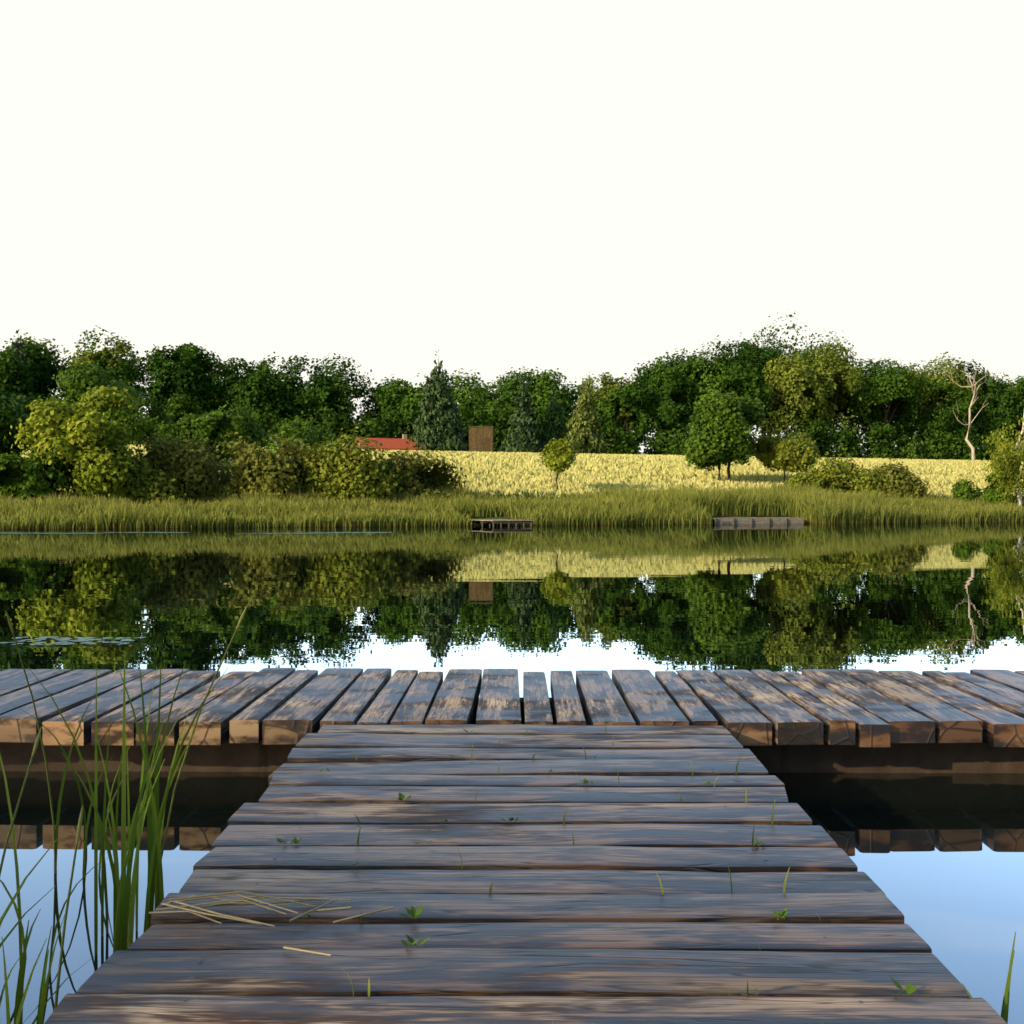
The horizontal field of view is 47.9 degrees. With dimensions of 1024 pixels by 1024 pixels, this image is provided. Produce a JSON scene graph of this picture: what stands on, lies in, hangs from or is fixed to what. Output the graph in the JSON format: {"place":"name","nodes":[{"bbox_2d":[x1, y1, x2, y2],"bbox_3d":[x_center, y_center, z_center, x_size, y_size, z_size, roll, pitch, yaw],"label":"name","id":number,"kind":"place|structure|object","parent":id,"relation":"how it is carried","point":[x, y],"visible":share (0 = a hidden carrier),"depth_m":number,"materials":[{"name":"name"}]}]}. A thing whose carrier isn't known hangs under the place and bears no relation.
{"place":"outdoors","nodes":[
{"label":"outdoors","id":0,"kind":"place"},
{"bbox_2d":[350,437,420,449],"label":"house roof","id":1,"kind":"structure","parent":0,"point":[393,443],"depth_m":148.20,"materials":[{"name":"red tile"}]},
{"bbox_2d":[0,605,1015,1023],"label":"reeds","id":2,"kind":"object","parent":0,"point":[126,885],"visible":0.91,"depth_m":2.64,"materials":[{"name":"green plant"}]},
{"bbox_2d":[0,522,1023,1023],"bbox_3d":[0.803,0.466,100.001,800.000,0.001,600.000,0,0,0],"label":"lake water","id":3,"kind":"structure","parent":0,"point":[938,858],"depth_m":9.60,"materials":[{"name":"blue liquid"}]},
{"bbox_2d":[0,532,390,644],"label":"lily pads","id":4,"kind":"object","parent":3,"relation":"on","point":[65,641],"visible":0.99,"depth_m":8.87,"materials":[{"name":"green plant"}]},
{"bbox_2d":[0,481,1023,528],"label":"reed belt","id":5,"kind":"object","parent":3,"relation":"on","point":[628,506],"visible":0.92,"depth_m":61.22,"materials":[{"name":"green plant"}]},
{"bbox_2d":[0,0,1023,454],"label":"sky","id":6,"kind":"structure","parent":0,"point":[579,188],"materials":[{"name":"white"}]},
{"bbox_2d":[0,697,1023,772],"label":"beams","id":7,"kind":"structure","parent":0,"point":[825,757],"depth_m":4.42,"materials":[{"name":"brown wood"}]},
{"bbox_2d":[0,668,1023,746],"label":"dock cross platform","id":8,"kind":"structure","parent":7,"relation":"on","point":[858,707],"depth_m":4.61,"materials":[{"name":"grey wood"}]},
{"bbox_2d":[44,724,1006,1023],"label":"jetty walkway","id":9,"kind":"structure","parent":7,"relation":"on","point":[588,922],"depth_m":2.31,"materials":[{"name":"grey wood"}]},
{"bbox_2d":[149,891,392,955],"bbox_3d":[-0.452,0.765,2.239,0.473,0.038,0.258,0,0,31],"label":"straw wisp","id":10,"kind":"object","parent":9,"relation":"on","point":[185,907],"visible":1,"depth_m":2.25,"materials":[{"name":"beige plant"}]},
{"bbox_2d":[99,676,959,1023],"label":"jetty nails","id":11,"kind":"object","parent":9,"relation":"in","point":[315,814],"visible":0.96,"depth_m":2.60,"materials":[{"name":"grey metal"}]},
{"bbox_2d":[276,720,916,1023],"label":"weeds","id":12,"kind":"object","parent":9,"relation":"on","point":[413,913],"visible":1,"depth_m":2.38,"materials":[{"name":"green plant"}]},
{"bbox_2d":[270,463,799,526],"bbox_3d":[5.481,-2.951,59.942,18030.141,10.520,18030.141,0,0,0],"label":"ground","id":13,"kind":"structure","parent":0,"point":[480,523],"depth_m":65.82,"materials":[{"name":"brown soil"}]},
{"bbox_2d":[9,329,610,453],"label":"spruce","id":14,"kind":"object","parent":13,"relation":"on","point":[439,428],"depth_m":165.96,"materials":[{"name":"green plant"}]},
{"bbox_2d":[357,434,415,450],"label":"house walls","id":15,"kind":"structure","parent":13,"relation":"on","point":[404,436],"depth_m":150.40,"materials":[{"name":"beige paint"}]},
{"bbox_2d":[0,360,1023,505],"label":"bushes","id":16,"kind":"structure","parent":13,"relation":"on","point":[75,425],"depth_m":62.05,"materials":[{"name":"green plant"}]},
{"bbox_2d":[21,444,1023,500],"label":"field grass","id":17,"kind":"structure","parent":13,"relation":"on","point":[516,474],"depth_m":87.91,"materials":[{"name":"yellow plant"}]},
{"bbox_2d":[469,427,492,451],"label":"field hut boards","id":18,"kind":"object","parent":17,"relation":"on","point":[480,439],"visible":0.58,"depth_m":138.35,"materials":[{"name":"brown wood"}]},
{"bbox_2d":[140,342,1023,457],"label":"forest stems","id":19,"kind":"object","parent":13,"relation":"on","point":[888,420],"visible":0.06,"depth_m":209.66,"materials":[{"name":"brown plant"}]},
{"bbox_2d":[0,313,1023,460],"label":"background trees","id":20,"kind":"object","parent":19,"relation":"on","point":[753,370],"visible":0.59,"depth_m":196.26,"materials":[{"name":"green plant"}]},
{"bbox_2d":[481,518,803,525],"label":"dock supports","id":21,"kind":"object","parent":13,"relation":"on","point":[504,522],"visible":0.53,"depth_m":57.35,"materials":[{"name":"wood"}]},
{"bbox_2d":[470,517,802,523],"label":"landing boards","id":22,"kind":"object","parent":21,"relation":"on","point":[757,520],"visible":0.85,"depth_m":65.04,"materials":[{"name":"grey wood"}]},
{"bbox_2d":[937,366,992,459],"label":"dead tree","id":23,"kind":"object","parent":13,"relation":"on","point":[967,440],"visible":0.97,"depth_m":168.22,"materials":[{"name":"brown wood"}]},
{"bbox_2d":[980,416,1023,506],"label":"shrub","id":24,"kind":"object","parent":13,"relation":"on","point":[1006,457],"depth_m":75.78,"materials":[{"name":"green plant"}]}
]}

